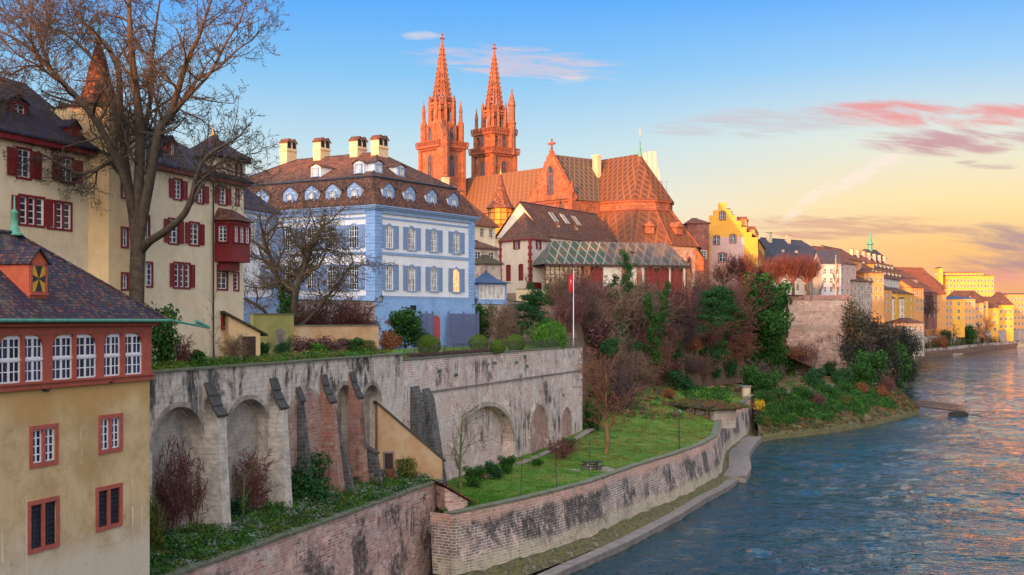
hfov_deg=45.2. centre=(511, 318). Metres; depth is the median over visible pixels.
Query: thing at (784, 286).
evergreen bush
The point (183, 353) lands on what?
bare shrub
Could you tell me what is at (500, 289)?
window
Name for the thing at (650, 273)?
window
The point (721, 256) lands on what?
window
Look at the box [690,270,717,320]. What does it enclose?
bare shrub
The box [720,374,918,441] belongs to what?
riverbank
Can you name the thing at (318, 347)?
shrub
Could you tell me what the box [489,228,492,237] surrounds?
window
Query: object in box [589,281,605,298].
bush
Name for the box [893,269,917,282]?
town house
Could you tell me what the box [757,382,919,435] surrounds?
bank weeds
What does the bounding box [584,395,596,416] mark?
bush
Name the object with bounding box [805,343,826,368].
bare tree
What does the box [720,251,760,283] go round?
pollarded tree
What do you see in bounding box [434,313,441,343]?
door
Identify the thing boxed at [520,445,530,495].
bare tree
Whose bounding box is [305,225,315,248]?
window
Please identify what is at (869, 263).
tall house
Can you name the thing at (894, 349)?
grove tree
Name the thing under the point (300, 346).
shrub
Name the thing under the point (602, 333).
bush
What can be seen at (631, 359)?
bare shrub
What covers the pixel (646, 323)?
bare shrub
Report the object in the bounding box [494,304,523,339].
yew tree
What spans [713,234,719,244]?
window
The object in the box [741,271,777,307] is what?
evergreen tree
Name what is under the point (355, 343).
evergreen bush
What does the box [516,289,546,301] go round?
garden wall
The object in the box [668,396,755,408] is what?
roof creeper
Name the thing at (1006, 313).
villa
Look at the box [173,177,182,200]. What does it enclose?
window
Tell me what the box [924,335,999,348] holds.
bank shrubbery
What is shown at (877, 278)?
apricot block
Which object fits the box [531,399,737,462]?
fallen leaves
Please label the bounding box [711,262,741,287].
bare tree
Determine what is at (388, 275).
window
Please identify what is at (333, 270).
window
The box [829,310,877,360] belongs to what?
dark tree
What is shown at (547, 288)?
bush
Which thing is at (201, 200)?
window
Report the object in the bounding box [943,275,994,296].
hospital block
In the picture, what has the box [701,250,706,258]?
window
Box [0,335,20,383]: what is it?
gallery window
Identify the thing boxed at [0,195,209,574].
riverside house
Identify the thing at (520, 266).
window
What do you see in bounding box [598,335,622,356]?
evergreen tree
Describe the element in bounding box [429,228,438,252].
window
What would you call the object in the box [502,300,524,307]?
garden wall
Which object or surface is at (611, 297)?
evergreen bush
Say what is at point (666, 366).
bare shrub
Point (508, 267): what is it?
window
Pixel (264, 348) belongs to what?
evergreen bush
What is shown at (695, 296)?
bare shrub
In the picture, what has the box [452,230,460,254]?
window
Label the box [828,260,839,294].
bare tree
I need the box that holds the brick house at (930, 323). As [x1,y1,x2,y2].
[919,284,937,329]
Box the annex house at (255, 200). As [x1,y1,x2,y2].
[244,188,280,323]
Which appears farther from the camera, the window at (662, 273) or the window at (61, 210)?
the window at (662, 273)
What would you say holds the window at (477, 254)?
in the house at (481, 248)
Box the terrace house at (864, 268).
[858,263,872,271]
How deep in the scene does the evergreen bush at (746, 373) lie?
225.22 m
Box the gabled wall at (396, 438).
[373,400,445,479]
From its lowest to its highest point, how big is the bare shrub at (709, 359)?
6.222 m
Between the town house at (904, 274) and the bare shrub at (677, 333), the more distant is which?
the town house at (904, 274)
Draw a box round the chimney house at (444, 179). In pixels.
[441,176,464,193]
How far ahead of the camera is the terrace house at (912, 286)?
508.96 m
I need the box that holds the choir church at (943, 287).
[929,274,946,291]
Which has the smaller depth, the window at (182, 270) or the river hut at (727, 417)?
the window at (182, 270)
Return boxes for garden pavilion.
[475,270,508,303]
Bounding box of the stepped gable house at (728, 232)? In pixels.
[709,202,765,287]
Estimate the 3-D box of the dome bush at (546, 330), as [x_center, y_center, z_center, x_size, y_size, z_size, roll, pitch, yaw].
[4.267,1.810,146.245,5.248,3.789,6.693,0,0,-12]
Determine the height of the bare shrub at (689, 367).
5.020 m
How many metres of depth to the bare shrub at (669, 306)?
220.83 m
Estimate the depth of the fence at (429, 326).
138.81 m
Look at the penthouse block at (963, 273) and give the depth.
915.00 m
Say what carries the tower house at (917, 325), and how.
on the bank
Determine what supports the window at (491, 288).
in the garden pavilion
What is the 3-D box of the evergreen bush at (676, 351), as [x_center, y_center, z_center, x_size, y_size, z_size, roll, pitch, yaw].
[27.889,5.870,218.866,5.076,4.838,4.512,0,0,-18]
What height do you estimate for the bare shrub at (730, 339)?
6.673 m
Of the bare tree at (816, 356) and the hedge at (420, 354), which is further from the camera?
the bare tree at (816, 356)
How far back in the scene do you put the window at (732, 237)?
328.37 m
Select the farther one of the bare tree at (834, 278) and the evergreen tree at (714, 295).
the bare tree at (834, 278)
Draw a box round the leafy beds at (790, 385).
[725,358,853,394]
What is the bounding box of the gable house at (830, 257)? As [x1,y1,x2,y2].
[812,250,842,294]
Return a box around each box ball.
[416,334,440,353]
[468,334,487,348]
[490,339,505,353]
[506,334,524,349]
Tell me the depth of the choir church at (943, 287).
593.10 m
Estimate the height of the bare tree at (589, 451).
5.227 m
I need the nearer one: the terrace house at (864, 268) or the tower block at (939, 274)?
the terrace house at (864, 268)
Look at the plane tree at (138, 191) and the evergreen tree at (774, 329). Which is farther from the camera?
the evergreen tree at (774, 329)
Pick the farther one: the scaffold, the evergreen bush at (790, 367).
the scaffold
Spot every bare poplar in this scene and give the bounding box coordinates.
[924,290,936,326]
[926,291,937,326]
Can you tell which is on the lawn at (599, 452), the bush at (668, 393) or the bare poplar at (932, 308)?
the bush at (668, 393)
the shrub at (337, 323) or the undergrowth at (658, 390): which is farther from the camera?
the undergrowth at (658, 390)
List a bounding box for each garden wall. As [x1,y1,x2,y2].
[249,313,294,354]
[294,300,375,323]
[294,325,378,353]
[475,304,501,336]
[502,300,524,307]
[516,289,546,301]
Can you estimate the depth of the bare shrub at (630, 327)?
204.58 m
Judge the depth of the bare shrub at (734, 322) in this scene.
247.17 m
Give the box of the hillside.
[575,299,786,427]
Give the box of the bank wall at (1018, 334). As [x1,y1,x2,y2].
[924,330,1023,346]
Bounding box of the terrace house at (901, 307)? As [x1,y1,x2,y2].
[892,297,904,319]
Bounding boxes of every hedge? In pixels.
[406,353,430,356]
[417,352,440,356]
[439,350,465,354]
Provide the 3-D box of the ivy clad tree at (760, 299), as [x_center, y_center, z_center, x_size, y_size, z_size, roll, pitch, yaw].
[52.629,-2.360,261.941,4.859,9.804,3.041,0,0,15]
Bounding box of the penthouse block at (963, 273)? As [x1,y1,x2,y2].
[943,272,983,274]
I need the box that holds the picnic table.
[582,461,602,469]
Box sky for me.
[0,0,1023,317]
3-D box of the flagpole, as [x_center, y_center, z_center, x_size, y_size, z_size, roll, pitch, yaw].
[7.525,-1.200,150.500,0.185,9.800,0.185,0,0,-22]
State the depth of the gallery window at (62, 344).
51.11 m
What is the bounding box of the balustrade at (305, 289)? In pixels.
[288,288,359,300]
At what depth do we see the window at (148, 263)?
76.34 m
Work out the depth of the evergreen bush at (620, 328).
188.27 m
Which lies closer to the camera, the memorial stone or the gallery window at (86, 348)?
the gallery window at (86, 348)
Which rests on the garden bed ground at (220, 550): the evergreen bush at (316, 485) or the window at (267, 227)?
the evergreen bush at (316, 485)
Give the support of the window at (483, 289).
in the garden pavilion
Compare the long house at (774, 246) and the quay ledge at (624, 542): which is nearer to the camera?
the quay ledge at (624, 542)
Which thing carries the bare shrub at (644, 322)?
on the hillside
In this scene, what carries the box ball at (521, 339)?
on the terrace lawn at (407, 350)
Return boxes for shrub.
[150,498,165,549]
[152,331,196,364]
[152,435,196,531]
[182,349,214,363]
[183,456,228,526]
[214,332,249,359]
[232,445,282,515]
[279,297,329,324]
[284,334,326,353]
[304,315,328,324]
[305,293,366,324]
[309,342,329,352]
[312,334,349,351]
[330,296,385,324]
[332,317,358,324]
[359,319,383,330]
[359,338,378,351]
[379,330,402,352]
[383,468,399,479]
[384,317,399,326]
[395,456,417,479]
[462,464,485,486]
[481,299,520,343]
[483,459,504,478]
[497,454,516,473]
[530,458,543,465]
[546,434,583,458]
[561,437,576,451]
[582,286,618,316]
[591,278,610,292]
[591,301,618,328]
[591,326,630,366]
[592,350,642,407]
[593,369,636,410]
[594,286,633,311]
[596,281,643,327]
[598,285,631,304]
[602,274,670,316]
[609,345,651,376]
[614,292,642,326]
[617,324,643,371]
[617,378,650,408]
[618,350,665,386]
[623,287,671,339]
[624,295,643,335]
[627,318,654,356]
[633,310,664,344]
[634,339,666,382]
[639,275,656,290]
[639,297,676,332]
[648,282,672,305]
[648,288,662,308]
[649,342,677,382]
[652,335,673,356]
[653,287,677,320]
[653,294,686,320]
[659,278,698,327]
[662,317,681,358]
[667,321,687,339]
[670,300,705,355]
[677,302,698,341]
[680,291,704,324]
[684,354,704,378]
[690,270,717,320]
[691,287,701,306]
[693,280,712,290]
[694,350,730,379]
[695,305,717,339]
[696,304,730,350]
[706,279,750,314]
[716,307,747,337]
[718,280,740,301]
[718,342,734,366]
[720,321,749,349]
[725,269,780,306]
[731,329,764,363]
[731,330,750,359]
[735,295,768,347]
[737,354,788,389]
[750,334,761,353]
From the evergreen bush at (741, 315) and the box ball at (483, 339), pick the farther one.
the evergreen bush at (741, 315)
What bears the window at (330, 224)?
in the blue mansion at (418, 226)
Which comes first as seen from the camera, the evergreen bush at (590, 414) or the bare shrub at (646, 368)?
the evergreen bush at (590, 414)
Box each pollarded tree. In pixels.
[708,260,734,285]
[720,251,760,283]
[749,261,768,278]
[758,252,795,284]
[771,252,813,294]
[788,253,826,294]
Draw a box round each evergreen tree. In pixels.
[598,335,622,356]
[695,285,731,332]
[712,285,737,320]
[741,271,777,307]
[753,308,794,350]
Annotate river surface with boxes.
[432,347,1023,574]
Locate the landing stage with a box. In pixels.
[916,400,982,416]
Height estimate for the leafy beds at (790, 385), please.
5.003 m
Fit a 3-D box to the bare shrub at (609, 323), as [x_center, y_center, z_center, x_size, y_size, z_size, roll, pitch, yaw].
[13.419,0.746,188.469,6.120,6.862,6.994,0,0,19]
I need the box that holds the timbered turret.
[486,171,514,233]
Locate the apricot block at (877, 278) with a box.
[856,271,883,325]
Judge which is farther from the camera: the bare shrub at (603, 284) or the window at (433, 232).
the bare shrub at (603, 284)
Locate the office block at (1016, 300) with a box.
[1003,293,1023,329]
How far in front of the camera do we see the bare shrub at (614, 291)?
202.88 m
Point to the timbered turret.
(500, 207)
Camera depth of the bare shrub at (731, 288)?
254.62 m
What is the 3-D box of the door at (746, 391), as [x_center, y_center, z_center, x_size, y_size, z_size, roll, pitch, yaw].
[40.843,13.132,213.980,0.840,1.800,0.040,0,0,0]
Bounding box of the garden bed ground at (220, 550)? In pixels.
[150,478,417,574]
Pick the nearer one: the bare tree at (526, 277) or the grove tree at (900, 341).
the bare tree at (526, 277)
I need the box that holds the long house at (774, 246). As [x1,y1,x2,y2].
[758,232,841,311]
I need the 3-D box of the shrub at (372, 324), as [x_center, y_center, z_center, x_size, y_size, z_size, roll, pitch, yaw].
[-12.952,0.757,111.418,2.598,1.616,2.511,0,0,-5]
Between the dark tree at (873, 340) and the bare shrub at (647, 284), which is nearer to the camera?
the bare shrub at (647, 284)
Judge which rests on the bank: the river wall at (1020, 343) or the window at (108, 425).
the river wall at (1020, 343)
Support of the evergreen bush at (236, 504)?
on the garden bed ground at (220, 550)
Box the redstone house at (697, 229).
[683,218,710,287]
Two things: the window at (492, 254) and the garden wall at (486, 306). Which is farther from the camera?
the window at (492, 254)
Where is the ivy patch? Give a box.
[682,384,733,409]
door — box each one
[242,336,255,358]
[383,451,394,470]
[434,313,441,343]
[744,389,748,397]
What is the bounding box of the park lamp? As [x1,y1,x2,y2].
[677,410,680,448]
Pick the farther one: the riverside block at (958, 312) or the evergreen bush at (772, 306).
the riverside block at (958, 312)
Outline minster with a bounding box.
[415,33,706,290]
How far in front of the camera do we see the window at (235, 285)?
86.31 m
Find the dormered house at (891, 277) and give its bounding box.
[849,249,900,288]
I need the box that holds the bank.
[784,322,1017,373]
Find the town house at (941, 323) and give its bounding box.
[937,318,945,328]
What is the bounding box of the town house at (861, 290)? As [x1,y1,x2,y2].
[850,275,872,323]
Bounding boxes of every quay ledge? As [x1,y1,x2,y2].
[537,478,738,574]
[724,436,761,482]
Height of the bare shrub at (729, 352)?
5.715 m
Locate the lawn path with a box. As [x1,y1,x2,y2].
[485,428,592,477]
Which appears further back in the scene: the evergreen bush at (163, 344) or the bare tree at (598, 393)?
the bare tree at (598, 393)
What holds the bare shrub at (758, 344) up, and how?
on the hillside
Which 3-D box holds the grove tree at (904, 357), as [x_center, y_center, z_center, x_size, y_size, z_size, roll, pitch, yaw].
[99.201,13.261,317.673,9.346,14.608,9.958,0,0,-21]
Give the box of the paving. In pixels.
[568,466,613,471]
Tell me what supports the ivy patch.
on the lawn at (599, 452)
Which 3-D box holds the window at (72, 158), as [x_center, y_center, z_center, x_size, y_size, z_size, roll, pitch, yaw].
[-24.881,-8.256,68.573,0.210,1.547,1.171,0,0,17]
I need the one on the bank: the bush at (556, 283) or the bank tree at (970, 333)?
the bank tree at (970, 333)
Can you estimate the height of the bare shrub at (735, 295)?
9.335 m
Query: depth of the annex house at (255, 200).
130.18 m
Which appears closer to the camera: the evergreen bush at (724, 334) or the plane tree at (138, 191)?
the plane tree at (138, 191)
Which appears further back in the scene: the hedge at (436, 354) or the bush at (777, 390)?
the bush at (777, 390)
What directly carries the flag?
hanging from the flagpole
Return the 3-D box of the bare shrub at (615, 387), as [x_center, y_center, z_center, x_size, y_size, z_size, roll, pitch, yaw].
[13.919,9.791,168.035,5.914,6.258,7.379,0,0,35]
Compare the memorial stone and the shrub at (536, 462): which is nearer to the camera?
the memorial stone
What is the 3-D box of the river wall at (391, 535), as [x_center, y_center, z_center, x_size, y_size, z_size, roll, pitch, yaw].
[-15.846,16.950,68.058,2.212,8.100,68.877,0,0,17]
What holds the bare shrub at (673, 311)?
on the hillside
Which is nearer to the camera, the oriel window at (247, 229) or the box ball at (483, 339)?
the oriel window at (247, 229)
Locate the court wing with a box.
[498,212,550,292]
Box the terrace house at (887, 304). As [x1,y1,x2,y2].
[872,285,892,329]
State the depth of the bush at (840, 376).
244.68 m
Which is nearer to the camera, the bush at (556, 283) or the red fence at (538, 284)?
the bush at (556, 283)
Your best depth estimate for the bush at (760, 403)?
207.32 m
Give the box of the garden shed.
[220,311,267,358]
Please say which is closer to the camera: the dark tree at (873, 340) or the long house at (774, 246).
the dark tree at (873, 340)
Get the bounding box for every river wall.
[159,479,443,574]
[430,396,755,574]
[913,340,1023,358]
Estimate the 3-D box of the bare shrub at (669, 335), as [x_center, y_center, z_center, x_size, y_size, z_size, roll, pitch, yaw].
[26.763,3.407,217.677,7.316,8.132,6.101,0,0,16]
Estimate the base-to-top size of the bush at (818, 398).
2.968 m
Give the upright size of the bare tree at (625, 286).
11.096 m
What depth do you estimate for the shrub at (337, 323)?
109.67 m
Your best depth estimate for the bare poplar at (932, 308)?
540.89 m
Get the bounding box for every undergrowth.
[583,293,790,419]
[846,360,895,384]
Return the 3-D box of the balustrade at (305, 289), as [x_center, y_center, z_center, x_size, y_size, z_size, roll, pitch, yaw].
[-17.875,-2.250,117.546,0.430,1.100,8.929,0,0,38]
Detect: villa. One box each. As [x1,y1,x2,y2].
[984,297,998,341]
[992,292,1013,340]
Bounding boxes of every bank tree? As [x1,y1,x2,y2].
[932,334,949,348]
[940,329,953,346]
[961,324,976,344]
[975,321,985,342]
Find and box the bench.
[587,465,604,470]
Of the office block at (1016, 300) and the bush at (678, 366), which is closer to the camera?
the bush at (678, 366)
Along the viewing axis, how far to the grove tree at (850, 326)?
284.02 m
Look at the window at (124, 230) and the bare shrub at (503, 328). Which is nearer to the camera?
the window at (124, 230)
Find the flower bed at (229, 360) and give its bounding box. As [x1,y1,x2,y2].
[152,348,390,369]
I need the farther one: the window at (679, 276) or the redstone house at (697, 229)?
the redstone house at (697, 229)
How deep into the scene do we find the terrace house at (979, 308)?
757.19 m
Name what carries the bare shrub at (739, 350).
on the hillside
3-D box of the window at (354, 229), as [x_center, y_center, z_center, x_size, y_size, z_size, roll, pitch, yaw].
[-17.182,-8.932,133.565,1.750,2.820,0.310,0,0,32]
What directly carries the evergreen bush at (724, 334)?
on the hillside
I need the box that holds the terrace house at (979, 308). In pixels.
[969,294,983,336]
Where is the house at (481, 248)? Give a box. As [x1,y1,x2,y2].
[474,240,500,259]
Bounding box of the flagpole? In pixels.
[573,268,573,345]
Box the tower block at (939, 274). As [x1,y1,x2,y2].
[934,267,942,283]
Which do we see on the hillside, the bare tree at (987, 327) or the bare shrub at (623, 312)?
the bare shrub at (623, 312)
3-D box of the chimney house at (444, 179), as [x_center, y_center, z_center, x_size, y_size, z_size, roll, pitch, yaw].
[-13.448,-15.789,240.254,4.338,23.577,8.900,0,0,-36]
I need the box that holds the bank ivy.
[753,381,898,425]
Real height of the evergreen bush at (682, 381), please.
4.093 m
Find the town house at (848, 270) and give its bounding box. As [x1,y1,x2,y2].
[812,246,856,315]
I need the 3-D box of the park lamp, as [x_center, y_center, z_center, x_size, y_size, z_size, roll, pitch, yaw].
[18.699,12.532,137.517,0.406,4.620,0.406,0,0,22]
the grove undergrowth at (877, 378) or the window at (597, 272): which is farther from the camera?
the grove undergrowth at (877, 378)
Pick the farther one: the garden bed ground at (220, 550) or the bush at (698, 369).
the bush at (698, 369)
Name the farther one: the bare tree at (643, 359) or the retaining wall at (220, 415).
the bare tree at (643, 359)
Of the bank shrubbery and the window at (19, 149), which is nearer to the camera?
the window at (19, 149)
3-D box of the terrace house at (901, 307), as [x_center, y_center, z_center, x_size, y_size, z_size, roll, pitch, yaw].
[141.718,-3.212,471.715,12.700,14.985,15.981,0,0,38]
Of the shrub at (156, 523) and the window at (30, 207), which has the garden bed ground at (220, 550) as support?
the shrub at (156, 523)
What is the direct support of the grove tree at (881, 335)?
on the bank
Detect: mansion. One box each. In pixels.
[0,14,254,360]
[245,134,480,348]
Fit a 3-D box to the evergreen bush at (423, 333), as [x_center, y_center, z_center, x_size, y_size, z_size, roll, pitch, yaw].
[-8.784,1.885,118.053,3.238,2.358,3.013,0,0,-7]
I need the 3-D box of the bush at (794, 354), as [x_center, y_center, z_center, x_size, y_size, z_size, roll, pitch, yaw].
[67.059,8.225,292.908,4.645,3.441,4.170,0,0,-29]
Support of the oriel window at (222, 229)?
in the mansion at (197, 256)
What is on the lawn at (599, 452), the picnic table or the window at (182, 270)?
the picnic table
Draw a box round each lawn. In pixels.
[380,345,540,357]
[448,386,741,518]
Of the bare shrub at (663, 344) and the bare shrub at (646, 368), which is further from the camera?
the bare shrub at (663, 344)
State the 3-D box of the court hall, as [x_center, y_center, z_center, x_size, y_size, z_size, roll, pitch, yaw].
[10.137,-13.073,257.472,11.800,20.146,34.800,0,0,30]
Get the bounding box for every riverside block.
[926,297,952,337]
[950,296,964,336]
[962,296,974,328]
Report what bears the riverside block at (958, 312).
on the bank
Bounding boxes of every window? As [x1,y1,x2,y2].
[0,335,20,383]
[16,146,31,180]
[18,193,45,227]
[25,335,42,381]
[27,495,59,554]
[29,423,58,468]
[46,199,72,231]
[53,334,71,379]
[60,155,73,184]
[77,334,95,377]
[95,482,122,531]
[98,413,122,454]
[104,333,119,375]
[121,184,125,198]
[121,226,128,248]
[121,272,128,290]
[126,333,141,374]
[146,215,150,238]
[146,261,153,287]
[168,217,178,244]
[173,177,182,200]
[173,261,190,288]
[189,221,199,246]
[196,185,204,204]
[217,224,228,242]
[217,265,228,290]
[218,185,226,205]
[221,316,224,328]
[232,225,239,242]
[233,272,239,290]
[235,163,241,177]
[235,188,239,206]
[237,225,244,243]
[245,226,250,244]
[250,216,257,240]
[262,219,270,242]
[284,230,294,251]
[304,271,315,291]
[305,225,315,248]
[326,224,337,249]
[326,263,336,288]
[347,223,358,248]
[348,263,358,289]
[384,223,394,249]
[384,263,394,290]
[407,226,416,250]
[407,264,416,291]
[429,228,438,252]
[429,266,438,291]
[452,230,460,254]
[452,267,460,292]
[474,251,480,258]
[479,285,487,298]
[480,228,483,237]
[488,251,494,258]
[488,285,495,298]
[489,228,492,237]
[496,285,504,298]
[506,264,510,280]
[518,264,522,280]
[546,164,553,194]
[590,266,602,290]
[644,267,655,290]
[656,267,668,290]
[671,267,682,294]
[686,256,691,276]
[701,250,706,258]
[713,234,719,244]
[718,252,726,262]
[719,210,725,219]
[730,234,735,242]
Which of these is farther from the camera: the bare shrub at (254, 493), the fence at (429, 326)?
the fence at (429, 326)
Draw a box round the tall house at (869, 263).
[860,255,874,268]
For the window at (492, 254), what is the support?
in the house at (481, 248)
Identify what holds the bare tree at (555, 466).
on the lawn at (599, 452)
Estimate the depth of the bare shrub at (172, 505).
69.14 m
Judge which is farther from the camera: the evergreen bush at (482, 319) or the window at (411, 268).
the evergreen bush at (482, 319)
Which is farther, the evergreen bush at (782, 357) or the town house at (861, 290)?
the town house at (861, 290)
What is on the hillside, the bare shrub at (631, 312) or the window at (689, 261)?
the bare shrub at (631, 312)
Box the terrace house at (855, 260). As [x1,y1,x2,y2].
[820,245,862,270]
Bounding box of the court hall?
[496,201,617,260]
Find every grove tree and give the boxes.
[838,295,875,372]
[852,308,878,363]
[861,308,894,376]
[876,322,904,387]
[891,342,912,392]
[892,321,911,387]
[896,323,923,388]
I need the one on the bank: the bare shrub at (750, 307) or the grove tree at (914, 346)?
the grove tree at (914, 346)
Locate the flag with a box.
[569,273,572,292]
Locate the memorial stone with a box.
[274,328,285,352]
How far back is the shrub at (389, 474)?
94.60 m
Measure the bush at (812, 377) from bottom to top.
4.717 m
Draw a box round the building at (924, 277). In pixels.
[893,267,946,317]
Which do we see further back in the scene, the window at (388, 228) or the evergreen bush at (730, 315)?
the evergreen bush at (730, 315)
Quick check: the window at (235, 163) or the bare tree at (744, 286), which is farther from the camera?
the bare tree at (744, 286)
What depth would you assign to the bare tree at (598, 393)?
131.97 m
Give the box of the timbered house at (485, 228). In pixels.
[466,198,499,246]
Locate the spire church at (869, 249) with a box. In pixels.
[860,231,886,260]
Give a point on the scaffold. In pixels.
(649, 158)
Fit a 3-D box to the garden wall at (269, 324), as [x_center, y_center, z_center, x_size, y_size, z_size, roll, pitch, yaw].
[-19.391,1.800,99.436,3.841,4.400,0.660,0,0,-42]
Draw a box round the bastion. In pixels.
[785,295,851,373]
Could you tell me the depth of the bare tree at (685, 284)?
229.88 m
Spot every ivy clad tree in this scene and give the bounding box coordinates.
[602,274,618,291]
[616,248,637,302]
[641,292,669,365]
[654,280,672,321]
[748,284,769,329]
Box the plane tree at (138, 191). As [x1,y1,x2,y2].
[0,0,289,303]
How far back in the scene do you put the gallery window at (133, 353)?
55.82 m
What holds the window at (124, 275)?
in the mansion at (197, 256)
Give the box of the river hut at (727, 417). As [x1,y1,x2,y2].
[668,400,741,428]
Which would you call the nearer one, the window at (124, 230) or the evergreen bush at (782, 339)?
the window at (124, 230)
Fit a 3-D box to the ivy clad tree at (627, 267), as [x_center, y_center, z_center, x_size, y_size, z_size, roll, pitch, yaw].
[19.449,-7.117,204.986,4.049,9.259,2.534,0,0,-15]
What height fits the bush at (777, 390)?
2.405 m
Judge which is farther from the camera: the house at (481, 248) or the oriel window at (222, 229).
the house at (481, 248)
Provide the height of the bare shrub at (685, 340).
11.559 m
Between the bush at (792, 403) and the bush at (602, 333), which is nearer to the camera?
the bush at (602, 333)
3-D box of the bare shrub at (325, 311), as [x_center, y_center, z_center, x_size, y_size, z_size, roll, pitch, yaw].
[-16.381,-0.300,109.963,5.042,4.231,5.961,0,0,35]
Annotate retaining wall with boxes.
[150,353,403,539]
[403,346,583,484]
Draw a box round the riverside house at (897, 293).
[889,287,914,318]
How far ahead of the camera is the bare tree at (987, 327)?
734.33 m
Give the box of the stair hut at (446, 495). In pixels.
[432,479,476,509]
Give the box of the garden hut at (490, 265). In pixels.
[474,255,503,297]
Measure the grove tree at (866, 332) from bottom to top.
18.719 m
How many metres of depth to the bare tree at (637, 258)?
213.92 m
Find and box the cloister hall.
[531,241,691,320]
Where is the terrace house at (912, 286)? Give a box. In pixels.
[899,278,923,321]
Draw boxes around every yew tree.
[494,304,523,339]
[514,288,553,339]
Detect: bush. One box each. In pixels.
[144,301,181,364]
[230,493,251,517]
[260,342,271,356]
[273,339,293,354]
[291,447,335,505]
[337,337,366,352]
[379,306,422,350]
[406,327,435,349]
[475,303,496,338]
[525,282,536,288]
[525,319,569,348]
[541,266,581,306]
[544,283,561,305]
[548,289,591,331]
[549,277,603,330]
[561,262,598,299]
[564,291,621,331]
[582,316,620,351]
[583,402,604,429]
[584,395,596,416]
[587,384,611,407]
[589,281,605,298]
[595,291,621,312]
[596,325,629,345]
[615,323,634,344]
[628,340,645,362]
[656,318,672,337]
[661,355,687,379]
[662,388,677,398]
[664,339,682,362]
[667,368,696,390]
[673,350,683,362]
[685,336,702,352]
[689,360,704,373]
[699,343,723,365]
[710,361,722,378]
[711,338,731,359]
[714,319,732,337]
[721,358,739,380]
[726,305,746,338]
[727,298,741,317]
[736,316,754,338]
[739,363,758,391]
[743,288,759,312]
[743,345,760,363]
[749,327,772,354]
[751,369,782,390]
[752,389,772,400]
[753,400,765,409]
[756,350,773,368]
[756,351,774,370]
[760,293,780,315]
[761,416,771,425]
[767,386,788,398]
[768,351,780,366]
[768,405,787,416]
[770,280,794,314]
[770,319,790,352]
[771,295,785,314]
[771,345,790,371]
[780,398,808,411]
[783,346,803,358]
[783,357,796,374]
[789,384,813,397]
[794,340,821,366]
[801,366,828,387]
[809,389,826,404]
[812,382,835,394]
[821,360,837,374]
[829,365,854,383]
[834,380,853,391]
[840,393,850,404]
[850,362,871,384]
[851,349,889,382]
[855,382,869,391]
[875,385,888,396]
[879,376,895,392]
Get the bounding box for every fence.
[419,311,433,336]
[448,311,478,343]
[531,282,540,288]
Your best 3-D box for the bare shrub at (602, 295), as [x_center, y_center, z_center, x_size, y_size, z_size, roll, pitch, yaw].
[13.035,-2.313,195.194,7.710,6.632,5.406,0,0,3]
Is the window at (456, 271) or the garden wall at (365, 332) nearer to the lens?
the garden wall at (365, 332)
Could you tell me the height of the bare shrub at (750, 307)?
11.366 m
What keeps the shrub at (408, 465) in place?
on the garden bed ground at (220, 550)
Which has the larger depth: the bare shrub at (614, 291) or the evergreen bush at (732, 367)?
the evergreen bush at (732, 367)
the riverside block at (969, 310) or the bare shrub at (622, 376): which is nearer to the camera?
the bare shrub at (622, 376)
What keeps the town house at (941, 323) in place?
on the bank
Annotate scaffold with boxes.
[642,151,666,191]
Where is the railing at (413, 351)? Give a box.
[403,338,574,358]
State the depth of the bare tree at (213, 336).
78.83 m
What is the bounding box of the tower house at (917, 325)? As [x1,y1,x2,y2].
[885,318,924,356]
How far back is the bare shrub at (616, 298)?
199.22 m
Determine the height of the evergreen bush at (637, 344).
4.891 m
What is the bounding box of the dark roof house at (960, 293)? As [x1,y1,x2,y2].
[947,291,987,328]
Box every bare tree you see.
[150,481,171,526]
[202,287,222,356]
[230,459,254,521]
[244,172,401,324]
[445,396,497,488]
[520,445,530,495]
[521,273,530,283]
[547,441,558,486]
[572,347,647,453]
[585,424,595,471]
[603,250,648,286]
[615,274,641,311]
[629,336,650,389]
[670,400,679,439]
[675,272,697,298]
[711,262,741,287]
[730,280,751,309]
[789,345,802,372]
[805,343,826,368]
[818,278,824,294]
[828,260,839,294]
[979,317,993,345]
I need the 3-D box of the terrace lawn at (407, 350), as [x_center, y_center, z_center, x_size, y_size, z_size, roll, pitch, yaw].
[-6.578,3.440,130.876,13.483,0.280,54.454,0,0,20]
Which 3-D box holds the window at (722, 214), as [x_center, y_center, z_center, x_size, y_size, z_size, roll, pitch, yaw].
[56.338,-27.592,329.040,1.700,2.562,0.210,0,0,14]
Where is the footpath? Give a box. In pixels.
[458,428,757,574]
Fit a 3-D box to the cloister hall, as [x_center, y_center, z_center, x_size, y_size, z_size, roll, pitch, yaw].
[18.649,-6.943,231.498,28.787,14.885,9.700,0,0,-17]

